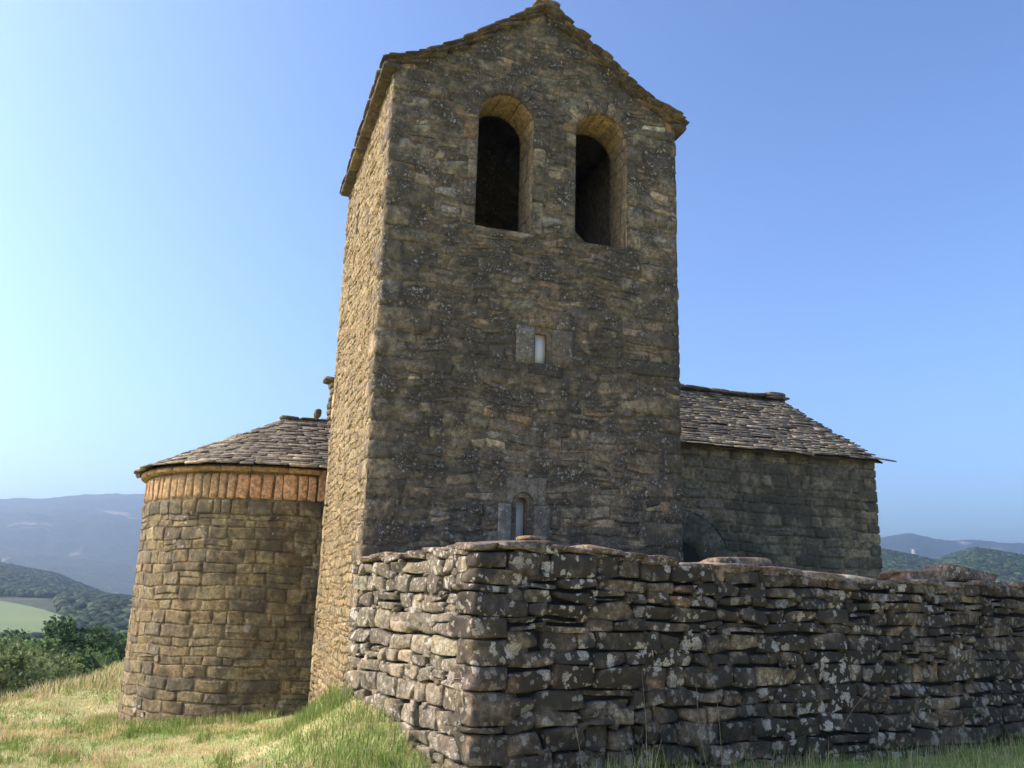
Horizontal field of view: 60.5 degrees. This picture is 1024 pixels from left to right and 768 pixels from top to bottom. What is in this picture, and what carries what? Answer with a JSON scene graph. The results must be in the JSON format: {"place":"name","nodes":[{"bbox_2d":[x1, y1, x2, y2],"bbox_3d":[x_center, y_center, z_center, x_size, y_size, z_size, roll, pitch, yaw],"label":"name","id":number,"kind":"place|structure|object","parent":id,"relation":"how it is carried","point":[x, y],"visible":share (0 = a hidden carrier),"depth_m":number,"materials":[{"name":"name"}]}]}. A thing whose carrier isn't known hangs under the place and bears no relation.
{"place":"outdoors","nodes":[
{"label":"outdoors","id":0,"kind":"place"},
{"bbox_2d":[0,596,57,613],"bbox_3d":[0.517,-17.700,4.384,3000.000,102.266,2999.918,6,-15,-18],"label":"valley","id":1,"kind":"structure","parent":0,"point":[46,604],"depth_m":508.87,"materials":[{"name":"grey"}]},
{"bbox_2d":[0,561,126,597],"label":"woodland","id":2,"kind":"object","parent":1,"relation":"on","point":[19,581],"visible":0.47,"depth_m":675.58,"materials":[{"name":"green plant"}]},
{"bbox_2d":[0,593,132,658],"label":"woodland","id":3,"kind":"object","parent":1,"relation":"on","point":[109,611],"visible":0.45,"depth_m":391.23,"materials":[{"name":"green plant"}]},
{"bbox_2d":[880,547,1023,581],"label":"woodland","id":4,"kind":"object","parent":1,"relation":"on","point":[1004,566],"visible":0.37,"depth_m":770.10,"materials":[{"name":"green plant"}]},
{"bbox_2d":[0,601,61,632],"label":"field","id":5,"kind":"structure","parent":0,"point":[14,616],"depth_m":369.24,"materials":[{"name":"green plant"}]},
{"bbox_2d":[0,493,1023,594],"bbox_3d":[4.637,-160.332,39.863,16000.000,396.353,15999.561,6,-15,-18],"label":"mountains","id":6,"kind":"structure","parent":0,"point":[92,540],"depth_m":2374.26,"materials":[{"name":"blue"}]},
{"bbox_2d":[2,557,11,563],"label":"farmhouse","id":7,"kind":"object","parent":6,"relation":"on","point":[6,560],"visible":0.76,"depth_m":1619.34,"materials":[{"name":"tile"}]},
{"bbox_2d":[911,549,917,554],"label":"ruined tower","id":8,"kind":"structure","parent":6,"relation":"on","point":[914,551],"depth_m":2060.64,"materials":[{"name":"white"}]},
{"bbox_2d":[0,659,1023,767],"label":"ground","id":9,"kind":"structure","parent":0,"point":[253,735],"depth_m":10.54,"materials":[{"name":"green plant"}]},
{"bbox_2d":[0,643,30,696],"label":"shrub","id":10,"kind":"object","parent":9,"relation":"on","point":[7,674],"visible":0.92,"depth_m":21.65,"materials":[{"name":"green plant"}]},
{"bbox_2d":[0,637,48,696],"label":"shrub","id":11,"kind":"object","parent":9,"relation":"on","point":[34,674],"visible":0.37,"depth_m":22.64,"materials":[{"name":"green plant"}]},
{"bbox_2d":[0,638,57,691],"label":"shrub","id":12,"kind":"object","parent":9,"relation":"on","point":[26,667],"visible":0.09,"depth_m":24.55,"materials":[{"name":"green plant"}]},
{"bbox_2d":[28,653,64,684],"bbox_3d":[-14.432,9.051,25.995,2.101,2.193,2.504,6,-15,-19],"label":"shrub","id":13,"kind":"object","parent":9,"relation":"on","point":[56,675],"visible":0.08,"depth_m":26.66,"materials":[{"name":"green plant"}]},
{"bbox_2d":[31,649,84,684],"bbox_3d":[-15.351,9.841,28.857,2.161,2.256,2.575,-10,-18,39],"label":"shrub","id":14,"kind":"object","parent":9,"relation":"on","point":[58,657],"visible":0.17,"depth_m":29.18,"materials":[{"name":"green plant"}]},
{"bbox_2d":[117,0,896,723],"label":"stone church","id":15,"kind":"structure","parent":9,"relation":"on","point":[507,354],"depth_m":12.91,"materials":[{"name":"brown stone"}]},
{"bbox_2d":[498,476,549,540],"bbox_3d":[0.114,1.758,11.597,0.721,1.020,0.326,6,-15,-18],"label":"slit window","id":16,"kind":"structure","parent":15,"relation":"in","point":[535,487],"depth_m":11.52,"materials":[{"name":"stone"}]},
{"bbox_2d":[516,308,572,377],"bbox_3d":[0.408,-0.536,12.249,0.841,0.961,0.328,6,-15,-18],"label":"slit window","id":17,"kind":"structure","parent":15,"relation":"in","point":[530,346],"depth_m":12.13,"materials":[{"name":"stone"}]},
{"bbox_2d":[682,509,729,561],"bbox_3d":[3.086,4.381,16.500,2.463,4.073,0.101,6,-15,-18],"label":"doorway","id":18,"kind":"structure","parent":15,"relation":"in","point":[706,543],"depth_m":16.98,"materials":[{"name":"stone"}]},
{"bbox_2d":[575,727,582,766],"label":"dry stalk","id":19,"kind":"object","parent":9,"relation":"on","point":[576,733],"visible":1,"depth_m":8.17,"materials":[{"name":"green plant"}]},
{"bbox_2d":[642,678,646,767],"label":"dry stalk","id":20,"kind":"object","parent":9,"relation":"on","point":[645,722],"visible":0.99,"depth_m":8.48,"materials":[{"name":"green plant"}]},
{"bbox_2d":[342,535,1023,767],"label":"dry stone wall","id":21,"kind":"structure","parent":9,"relation":"on","point":[528,651],"depth_m":9.25,"materials":[{"name":"grey stone"}]},
{"bbox_2d":[696,687,706,767],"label":"dry stalk","id":22,"kind":"object","parent":9,"relation":"on","point":[699,728],"visible":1,"depth_m":8.85,"materials":[{"name":"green plant"}]},
{"bbox_2d":[714,681,722,766],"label":"dry stalk","id":23,"kind":"object","parent":9,"relation":"on","point":[719,728],"visible":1,"depth_m":8.98,"materials":[{"name":"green plant"}]},
{"bbox_2d":[551,739,910,767],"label":"tall grass","id":24,"kind":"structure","parent":9,"relation":"on","point":[667,760],"depth_m":8.54,"materials":[{"name":"green plant"}]},
{"bbox_2d":[843,691,868,725],"bbox_3d":[3.915,3.684,9.996,0.556,0.364,0.024,11,-17,-34],"label":"dry stalk","id":25,"kind":"object","parent":9,"relation":"on","point":[855,705],"visible":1,"depth_m":10.00,"materials":[{"name":"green plant"}]},
{"bbox_2d":[0,0,1023,542],"label":"sky","id":26,"kind":"structure","parent":0,"point":[849,178],"materials":[{"name":"blue"}]},
{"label":"hillside","id":27,"kind":"structure","parent":0,"visible":0},
{"bbox_2d":[0,628,41,643],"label":"broadleaf tree","id":28,"kind":"object","parent":27,"relation":"on","point":[23,635],"visible":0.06,"depth_m":71.14,"materials":[{"name":"green plant"}]},
{"bbox_2d":[1,633,114,676],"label":"broadleaf tree","id":29,"kind":"object","parent":27,"relation":"on","point":[46,643],"visible":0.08,"depth_m":36.57,"materials":[{"name":"green plant"}]},
{"bbox_2d":[41,614,115,677],"bbox_3d":[-20.407,13.613,39.186,4.691,6.484,4.518,4,-14,-11],"label":"broadleaf tree","id":30,"kind":"object","parent":27,"relation":"on","point":[54,627],"visible":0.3,"depth_m":39.51,"materials":[{"name":"green plant"}]},
{"bbox_2d":[65,628,126,661],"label":"broadleaf tree","id":31,"kind":"object","parent":27,"relation":"on","point":[122,640],"visible":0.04,"depth_m":62.01,"materials":[{"name":"green plant"}]},
{"bbox_2d":[84,647,119,676],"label":"broadleaf tree","id":32,"kind":"object","parent":27,"relation":"on","point":[108,652],"visible":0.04,"depth_m":43.82,"materials":[{"name":"green plant"}]},
{"bbox_2d":[100,648,119,666],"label":"broadleaf tree","id":33,"kind":"object","parent":27,"relation":"on","point":[115,650],"depth_m":52.77,"materials":[{"name":"green plant"}]},
{"bbox_2d":[109,632,126,661],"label":"broadleaf tree","id":34,"kind":"object","parent":27,"relation":"on","point":[122,655],"visible":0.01,"depth_m":64.50,"materials":[{"name":"green plant"}]}
]}

